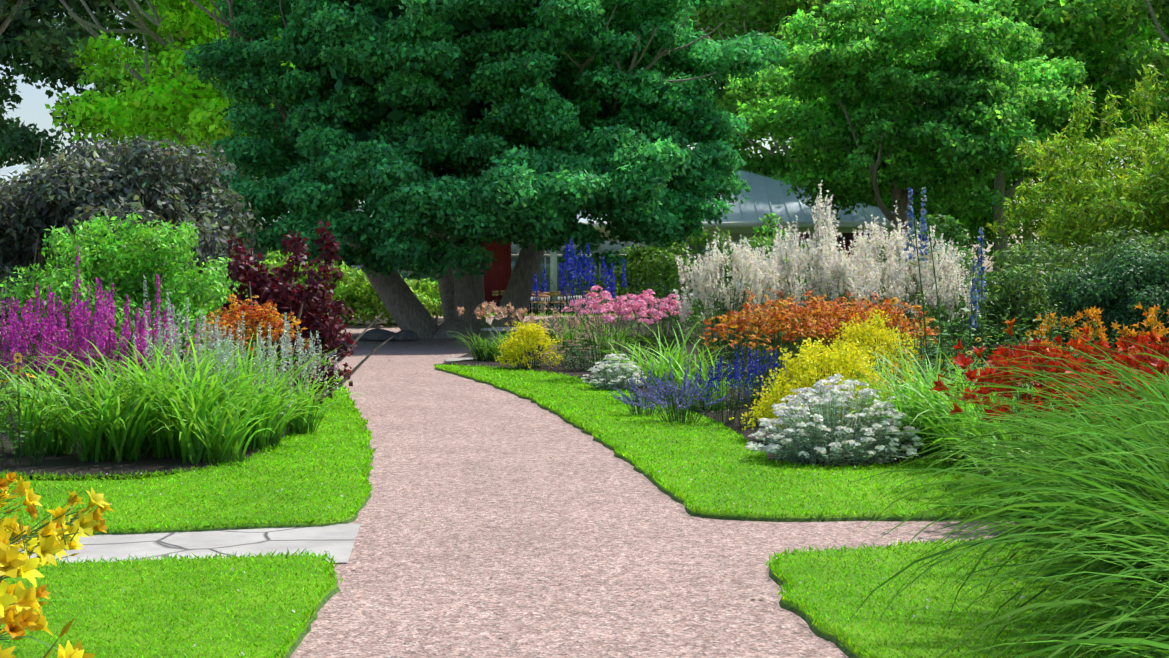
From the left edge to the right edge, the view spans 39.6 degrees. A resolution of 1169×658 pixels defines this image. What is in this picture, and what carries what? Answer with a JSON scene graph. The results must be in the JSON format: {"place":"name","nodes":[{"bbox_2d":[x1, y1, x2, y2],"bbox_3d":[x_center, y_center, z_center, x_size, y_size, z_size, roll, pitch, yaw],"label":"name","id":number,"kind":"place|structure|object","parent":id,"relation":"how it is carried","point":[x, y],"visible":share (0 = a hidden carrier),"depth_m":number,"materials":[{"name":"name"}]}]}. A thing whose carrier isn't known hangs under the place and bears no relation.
{"place":"outdoors","nodes":[
{"label":"outdoors","id":0,"kind":"place"},
{"bbox_2d":[0,339,321,480],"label":"bed soil","id":1,"kind":"structure","parent":0,"point":[59,464],"depth_m":12.80,"materials":[{"name":"brown soil"}]},
{"bbox_2d":[0,352,90,465],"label":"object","id":2,"kind":"object","parent":1,"relation":"on","point":[21,371],"visible":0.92,"depth_m":12.64,"materials":[{"name":"green plant"}]},
{"bbox_2d":[0,246,199,424],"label":"purple loosestrife","id":3,"kind":"object","parent":1,"relation":"on","point":[81,321],"visible":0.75,"depth_m":15.70,"materials":[{"name":"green plant"}]},
{"bbox_2d":[0,211,247,388],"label":"green shrub","id":4,"kind":"object","parent":1,"relation":"on","point":[123,268],"visible":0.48,"depth_m":19.65,"materials":[{"name":"green plant"}]},
{"bbox_2d":[0,135,262,365],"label":"bush","id":5,"kind":"object","parent":1,"relation":"on","point":[78,185],"visible":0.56,"depth_m":25.18,"materials":[{"name":"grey plant"}]},
{"bbox_2d":[0,328,359,463],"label":"ornamental grass","id":6,"kind":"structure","parent":1,"relation":"on","point":[160,414],"depth_m":13.16,"materials":[{"name":"green plant"}]},
{"bbox_2d":[132,275,338,437],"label":"flowers","id":7,"kind":"object","parent":1,"relation":"on","point":[227,354],"visible":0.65,"depth_m":14.29,"materials":[{"name":"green plant"}]},
{"bbox_2d":[185,294,308,392],"bbox_3d":[-3.716,0.283,17.196,1.586,1.309,1.233,2,3,40],"label":"helenium","id":8,"kind":"object","parent":1,"relation":"on","point":[267,313],"visible":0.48,"depth_m":16.98,"materials":[{"name":"orange plant"}]},
{"bbox_2d":[219,221,393,404],"bbox_3d":[-3.334,-0.146,18.324,1.597,2.198,1.832,1,2,28],"label":"smoke bush","id":9,"kind":"object","parent":1,"relation":"on","point":[265,285],"visible":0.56,"depth_m":18.11,"materials":[{"name":"purple plant"}]},
{"bbox_2d":[276,355,352,403],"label":"flowering plant","id":10,"kind":"object","parent":1,"relation":"on","point":[329,374],"visible":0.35,"depth_m":16.89,"materials":[{"name":"red plant"}]},
{"bbox_2d":[0,555,339,657],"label":"lawn","id":11,"kind":"structure","parent":0,"point":[334,589],"depth_m":7.30,"materials":[{"name":"green plant"}]},
{"bbox_2d":[32,448,1116,655],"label":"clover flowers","id":12,"kind":"object","parent":11,"relation":"on","point":[658,471],"visible":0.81,"depth_m":8.57,"materials":[{"name":"white plant"}]},
{"bbox_2d":[11,523,360,562],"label":"stone slab path","id":13,"kind":"structure","parent":0,"point":[338,540],"depth_m":9.25,"materials":[{"name":"grey stone"}]},
{"bbox_2d":[0,362,373,537],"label":"lawn","id":14,"kind":"structure","parent":0,"point":[274,523],"depth_m":10.92,"materials":[{"name":"green plant"}]},
{"bbox_2d":[0,316,443,326],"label":"bed soil","id":15,"kind":"structure","parent":0,"point":[440,321],"depth_m":48.77,"materials":[{"name":"brown soil"}]},
{"bbox_2d":[240,249,306,321],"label":"lime shrub","id":16,"kind":"object","parent":15,"relation":"on","point":[281,263],"visible":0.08,"depth_m":48.15,"materials":[{"name":"green plant"}]},
{"bbox_2d":[284,261,370,324],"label":"lime shrub","id":17,"kind":"object","parent":15,"relation":"on","point":[339,297],"visible":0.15,"depth_m":46.68,"materials":[{"name":"green plant"}]},
{"bbox_2d":[384,274,439,325],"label":"lime shrub","id":18,"kind":"object","parent":15,"relation":"on","point":[424,286],"visible":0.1,"depth_m":47.31,"materials":[{"name":"green plant"}]},
{"bbox_2d":[423,287,442,321],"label":"lime shrub","id":19,"kind":"object","parent":15,"relation":"on","point":[438,306],"visible":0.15,"depth_m":48.71,"materials":[{"name":"green plant"}]},
{"bbox_2d":[7,274,985,315],"bbox_3d":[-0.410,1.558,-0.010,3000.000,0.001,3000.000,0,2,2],"label":"ground","id":20,"kind":"structure","parent":0,"point":[492,313],"depth_m":59.94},
{"bbox_2d":[0,0,121,67],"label":"tree","id":21,"kind":"object","parent":20,"relation":"on","point":[57,44],"visible":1,"depth_m":52.11,"materials":[{"name":"green plant"}]},
{"bbox_2d":[0,0,135,167],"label":"tree","id":22,"kind":"object","parent":20,"relation":"on","point":[14,146],"visible":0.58,"depth_m":87.75,"materials":[{"name":"green plant"}]},
{"bbox_2d":[65,0,228,161],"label":"tree","id":23,"kind":"object","parent":20,"relation":"on","point":[138,41],"visible":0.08,"depth_m":100.03,"materials":[{"name":"green plant"}]},
{"bbox_2d":[76,0,225,163],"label":"tree","id":24,"kind":"object","parent":20,"relation":"on","point":[122,74],"visible":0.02,"depth_m":83.36,"materials":[{"name":"green plant"}]},
{"bbox_2d":[45,0,301,283],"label":"tree","id":25,"kind":"object","parent":20,"relation":"on","point":[179,95],"visible":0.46,"depth_m":60.05,"materials":[{"name":"green plant"}]},
{"bbox_2d":[132,0,275,124],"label":"tree","id":26,"kind":"object","parent":20,"relation":"on","point":[157,21],"depth_m":67.38,"materials":[{"name":"green plant"}]},
{"bbox_2d":[329,267,432,326],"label":"lime shrub","id":27,"kind":"object","parent":20,"relation":"on","point":[363,296],"visible":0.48,"depth_m":45.77,"materials":[{"name":"green plant"}]},
{"bbox_2d":[222,290,646,315],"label":"cafe tables and chairs","id":28,"kind":"object","parent":20,"relation":"on","point":[550,303],"visible":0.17,"depth_m":60.01,"materials":[{"name":"brown wood"}]},
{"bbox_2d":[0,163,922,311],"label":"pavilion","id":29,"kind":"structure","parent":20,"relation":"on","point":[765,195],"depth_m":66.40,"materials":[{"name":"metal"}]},
{"bbox_2d":[181,0,786,338],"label":"tree","id":30,"kind":"object","parent":20,"relation":"on","point":[425,126],"visible":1,"depth_m":34.91,"materials":[{"name":"green plant"}]},
{"bbox_2d":[607,1,748,135],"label":"tree","id":31,"kind":"object","parent":20,"relation":"on","point":[717,95],"depth_m":92.39,"materials":[{"name":"green plant"}]},
{"bbox_2d":[666,9,785,173],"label":"tree","id":32,"kind":"object","parent":20,"relation":"on","point":[746,154],"depth_m":92.77,"materials":[{"name":"green plant"}]},
{"bbox_2d":[761,127,791,148],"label":"tree","id":33,"kind":"object","parent":20,"relation":"on","point":[771,143],"depth_m":113.97,"materials":[{"name":"green plant"}]},
{"bbox_2d":[682,0,977,233],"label":"tree","id":34,"kind":"object","parent":20,"relation":"on","point":[760,16],"visible":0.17,"depth_m":72.97,"materials":[{"name":"green plant"}]},
{"bbox_2d":[723,0,1095,317],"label":"tree","id":35,"kind":"object","parent":20,"relation":"on","point":[968,101],"visible":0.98,"depth_m":52.81,"materials":[{"name":"green plant"}]},
{"bbox_2d":[765,3,1061,260],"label":"tree","id":36,"kind":"object","parent":20,"relation":"on","point":[974,223],"depth_m":76.84,"materials":[{"name":"green plant"}]},
{"bbox_2d":[860,0,1168,272],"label":"tree","id":37,"kind":"object","parent":20,"relation":"on","point":[1064,25],"visible":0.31,"depth_m":63.90,"materials":[{"name":"green plant"}]},
{"bbox_2d":[948,0,1168,238],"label":"tree","id":38,"kind":"object","parent":20,"relation":"on","point":[1154,35],"visible":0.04,"depth_m":70.36,"materials":[{"name":"green plant"}]},
{"bbox_2d":[1023,47,1093,246],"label":"tree","id":39,"kind":"object","parent":20,"relation":"on","point":[1029,228],"depth_m":103.60,"materials":[{"name":"green plant"}]},
{"bbox_2d":[1100,0,1168,129],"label":"tree","id":40,"kind":"object","parent":20,"relation":"on","point":[1130,60],"visible":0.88,"depth_m":60.36,"materials":[{"name":"green plant"}]},
{"bbox_2d":[1133,103,1166,144],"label":"tree","id":41,"kind":"object","parent":20,"relation":"on","point":[1151,124],"depth_m":86.03,"materials":[{"name":"green plant"}]},
{"bbox_2d":[1139,79,1168,165],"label":"tree","id":42,"kind":"object","parent":20,"relation":"on","point":[1167,84],"visible":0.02,"depth_m":87.61,"materials":[{"name":"green plant"}]},
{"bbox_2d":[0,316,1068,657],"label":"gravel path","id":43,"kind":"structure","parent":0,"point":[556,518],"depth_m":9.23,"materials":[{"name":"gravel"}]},
{"bbox_2d":[354,334,366,339],"bbox_3d":[-4.983,0.175,37.102,0.521,0.138,0.556,-1,2,-36],"label":"boulder","id":44,"kind":"object","parent":43,"relation":"on","point":[361,337],"visible":0.27,"depth_m":36.85,"materials":[{"name":"grey stone"}]},
{"bbox_2d":[363,328,394,339],"bbox_3d":[-4.570,0.112,36.740,0.798,0.259,0.761,1,2,22],"label":"boulder","id":45,"kind":"object","parent":43,"relation":"on","point":[377,334],"visible":0.88,"depth_m":36.46,"materials":[{"name":"grey stone"}]},
{"bbox_2d":[393,330,418,339],"bbox_3d":[-4.017,0.131,36.615,0.605,0.236,0.520,-1,2,-30],"label":"boulder","id":46,"kind":"object","parent":43,"relation":"on","point":[406,335],"visible":0.98,"depth_m":36.45,"materials":[{"name":"grey stone"}]},
{"bbox_2d":[444,357,472,361],"bbox_3d":[-1.960,0.532,28.378,0.973,0.055,0.771,0,2,2],"label":"stone","id":47,"kind":"object","parent":43,"relation":"on","point":[452,359],"visible":0.27,"depth_m":28.17,"materials":[{"name":"grey stone"}]},
{"bbox_2d":[351,352,759,635],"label":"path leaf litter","id":48,"kind":"object","parent":43,"relation":"on","point":[481,467],"visible":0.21,"depth_m":12.79,"materials":[{"name":"brown plant"}]},
{"bbox_2d":[0,0,1152,273],"label":"sky","id":49,"kind":"structure","parent":0,"point":[32,109],"materials":[{"name":"white"}]},
{"bbox_2d":[0,357,1168,657],"bbox_3d":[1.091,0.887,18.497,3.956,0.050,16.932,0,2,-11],"label":"lawn","id":50,"kind":"structure","parent":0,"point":[815,517],"depth_m":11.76,"materials":[{"name":"green plant"}]},
{"bbox_2d":[608,356,730,423],"bbox_3d":[0.783,0.611,16.668,1.017,0.694,1.723,-1,2,-23],"label":"catmint","id":51,"kind":"object","parent":50,"relation":"on","point":[649,396],"visible":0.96,"depth_m":16.45,"materials":[{"name":"blue plant"}]},
{"bbox_2d":[440,317,1121,519],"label":"bed soil","id":52,"kind":"structure","parent":0,"point":[734,426],"depth_m":26.55,"materials":[{"name":"brown soil"}]},
{"bbox_2d":[490,331,499,341],"bbox_3d":[-1.738,0.167,31.526,0.257,0.304,0.353,-1,2,-32],"label":"stone bench leg","id":53,"kind":"object","parent":52,"relation":"on","point":[496,335],"visible":0.25,"depth_m":31.41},
{"bbox_2d":[480,327,548,330],"bbox_3d":[-1.338,-0.007,31.490,1.386,0.072,0.578,0,2,2],"label":"stone bench top","id":54,"kind":"object","parent":53,"relation":"on","point":[501,328],"visible":0.4,"depth_m":31.39,"materials":[{"name":"grey stone"}]},
{"bbox_2d":[447,300,546,360],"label":"pink daylilies","id":55,"kind":"object","parent":52,"relation":"on","point":[486,354],"visible":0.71,"depth_m":27.79,"materials":[{"name":"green plant"}]},
{"bbox_2d":[539,299,604,365],"bbox_3d":[-0.203,0.062,26.240,1.115,1.122,1.198,0,2,-6],"label":"astilbe","id":56,"kind":"object","parent":52,"relation":"on","point":[577,320],"visible":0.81,"depth_m":26.21,"materials":[{"name":"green plant"}]},
{"bbox_2d":[540,328,645,370],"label":"flowering plant","id":57,"kind":"object","parent":52,"relation":"on","point":[584,356],"visible":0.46,"depth_m":24.92,"materials":[{"name":"green plant"}]},
{"bbox_2d":[562,285,691,379],"bbox_3d":[0.625,0.054,22.997,1.506,1.363,1.785,1,2,33],"label":"pink phlox","id":58,"kind":"object","parent":52,"relation":"on","point":[638,301],"visible":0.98,"depth_m":22.84,"materials":[{"name":"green plant"}]},
{"bbox_2d":[578,226,733,336],"bbox_3d":[1.662,-1.061,37.944,3.739,2.681,3.467,0,2,2],"label":"shrub","id":59,"kind":"object","parent":52,"relation":"on","point":[641,258],"visible":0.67,"depth_m":37.12,"materials":[{"name":"green plant"}]},
{"bbox_2d":[494,307,931,441],"bbox_3d":[1.489,0.262,20.185,3.076,1.189,12.745,0,2,-14],"label":"flowering bush","id":60,"kind":"object","parent":52,"relation":"on","point":[842,357],"visible":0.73,"depth_m":14.74,"materials":[{"name":"yellow plant"}]},
{"bbox_2d":[695,345,800,427],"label":"blue flowers","id":61,"kind":"object","parent":52,"relation":"on","point":[753,370],"visible":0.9,"depth_m":16.05,"materials":[{"name":"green plant"}]},
{"bbox_2d":[581,354,924,465],"bbox_3d":[1.371,0.582,16.907,1.509,0.735,9.206,0,2,-9],"label":"flowering bush","id":62,"kind":"object","parent":52,"relation":"on","point":[818,443],"visible":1,"depth_m":12.95,"materials":[{"name":"white plant"}]},
{"bbox_2d":[671,234,847,340],"bbox_3d":[3.852,-0.875,35.618,4.150,2.426,3.596,0,2,2],"label":"shrub","id":63,"kind":"object","parent":52,"relation":"on","point":[760,243],"visible":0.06,"depth_m":35.08,"materials":[{"name":"green plant"}]},
{"bbox_2d":[532,187,992,385],"bbox_3d":[1.731,-0.393,22.357,1.650,2.302,16.850,0,2,-13],"label":"delphinium","id":64,"kind":"object","parent":52,"relation":"on","point":[611,287],"visible":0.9,"depth_m":15.25,"materials":[{"name":"blue plant"}]},
{"bbox_2d":[726,213,808,263],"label":"bush","id":65,"kind":"object","parent":52,"relation":"on","point":[773,216],"visible":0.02,"depth_m":45.67,"materials":[{"name":"green plant"}]},
{"bbox_2d":[481,309,1062,467],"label":"ornamental grass","id":66,"kind":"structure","parent":52,"relation":"on","point":[915,409],"depth_m":13.65,"materials":[{"name":"green plant"}]},
{"bbox_2d":[699,288,939,401],"bbox_3d":[2.735,0.189,19.161,2.772,1.362,2.547,0,2,2],"label":"helenium","id":67,"kind":"object","parent":52,"relation":"on","point":[807,326],"visible":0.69,"depth_m":18.79,"materials":[{"name":"orange plant"}]},
{"bbox_2d":[673,180,980,379],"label":"flowering plants","id":68,"kind":"object","parent":52,"relation":"on","point":[857,275],"visible":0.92,"depth_m":22.74,"materials":[{"name":"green plant"}]},
{"bbox_2d":[756,264,929,342],"bbox_3d":[5.159,-0.476,32.875,4.028,1.825,2.894,1,2,31],"label":"shrub","id":69,"kind":"object","parent":52,"relation":"on","point":[803,283],"visible":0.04,"depth_m":32.20,"materials":[{"name":"green plant"}]},
{"bbox_2d":[632,246,1116,413],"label":"leafy perennials","id":70,"kind":"object","parent":52,"relation":"on","point":[949,348],"visible":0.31,"depth_m":17.68,"materials":[{"name":"green plant"}]},
{"bbox_2d":[877,212,979,320],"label":"round shrub","id":71,"kind":"object","parent":52,"relation":"on","point":[940,229],"visible":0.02,"depth_m":37.40,"materials":[{"name":"green plant"}]},
{"bbox_2d":[871,330,1030,448],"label":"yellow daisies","id":72,"kind":"object","parent":52,"relation":"on","point":[920,358],"visible":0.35,"depth_m":14.20,"materials":[{"name":"green plant"}]},
{"bbox_2d":[879,246,1076,357],"bbox_3d":[7.597,-0.421,29.886,4.011,2.275,4.753,2,3,41],"label":"shrub","id":73,"kind":"object","parent":52,"relation":"on","point":[1009,283],"visible":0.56,"depth_m":28.31,"materials":[{"name":"green plant"}]},
{"bbox_2d":[914,318,1168,531],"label":"flowers","id":74,"kind":"object","parent":52,"relation":"on","point":[1157,364],"visible":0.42,"depth_m":10.48,"materials":[{"name":"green plant"}]},
{"bbox_2d":[1047,312,1075,357],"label":"clipped shrub","id":75,"kind":"object","parent":52,"relation":"on","point":[1064,334],"visible":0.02,"depth_m":24.91,"materials":[{"name":"green plant"}]},
{"bbox_2d":[985,132,1150,265],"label":"bush","id":76,"kind":"object","parent":52,"relation":"on","point":[1034,212],"visible":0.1,"depth_m":43.46,"materials":[{"name":"green plant"}]},
{"bbox_2d":[977,224,1166,338],"bbox_3d":[9.086,-0.741,30.856,4.041,2.522,4.603,0,2,2],"label":"shrub","id":77,"kind":"object","parent":52,"relation":"on","point":[1019,257],"visible":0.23,"depth_m":30.11,"materials":[{"name":"green plant"}]},
{"bbox_2d":[1019,301,1168,394],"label":"orange flowers","id":78,"kind":"object","parent":52,"relation":"on","point":[1094,312],"visible":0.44,"depth_m":19.74,"materials":[{"name":"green plant"}]},
{"bbox_2d":[1024,62,1168,263],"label":"bush","id":79,"kind":"object","parent":52,"relation":"on","point":[1100,208],"visible":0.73,"depth_m":38.65,"materials":[{"name":"green plant"}]},
{"bbox_2d":[1043,240,1168,357],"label":"clipped shrub","id":80,"kind":"object","parent":52,"relation":"on","point":[1119,278],"visible":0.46,"depth_m":23.75,"materials":[{"name":"green plant"}]},
{"bbox_2d":[1054,230,1168,303],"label":"shrub","id":81,"kind":"object","parent":52,"relation":"on","point":[1159,248],"visible":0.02,"depth_m":28.88,"materials":[{"name":"green plant"}]},
{"bbox_2d":[1095,250,1168,362],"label":"clipped shrub","id":82,"kind":"object","parent":52,"relation":"on","point":[1160,297],"visible":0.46,"depth_m":23.00,"materials":[{"name":"green plant"}]},
{"bbox_2d":[1131,121,1167,233],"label":"bush","id":83,"kind":"object","parent":52,"relation":"on","point":[1151,148],"depth_m":42.30,"materials":[{"name":"green plant"}]},
{"bbox_2d":[769,537,1167,657],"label":"lawn","id":84,"kind":"structure","parent":0,"point":[846,649],"depth_m":7.39,"materials":[{"name":"green plant"}]},
{"bbox_2d":[1122,532,1149,600],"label":"bed soil","id":85,"kind":"structure","parent":84,"relation":"on","point":[1132,578],"depth_m":7.87,"materials":[{"name":"brown soil"}]},
{"bbox_2d":[843,320,1168,657],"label":"ornamental grass","id":86,"kind":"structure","parent":85,"relation":"on","point":[1127,495],"depth_m":5.74,"materials":[{"name":"green plant"}]},
{"label":"daylily bed soil","id":87,"kind":"structure","parent":0,"visible":0},
{"bbox_2d":[0,471,114,657],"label":"yellow lilies","id":88,"kind":"object","parent":87,"relation":"on","point":[49,540],"visible":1,"depth_m":4.75,"materials":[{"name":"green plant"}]}
]}

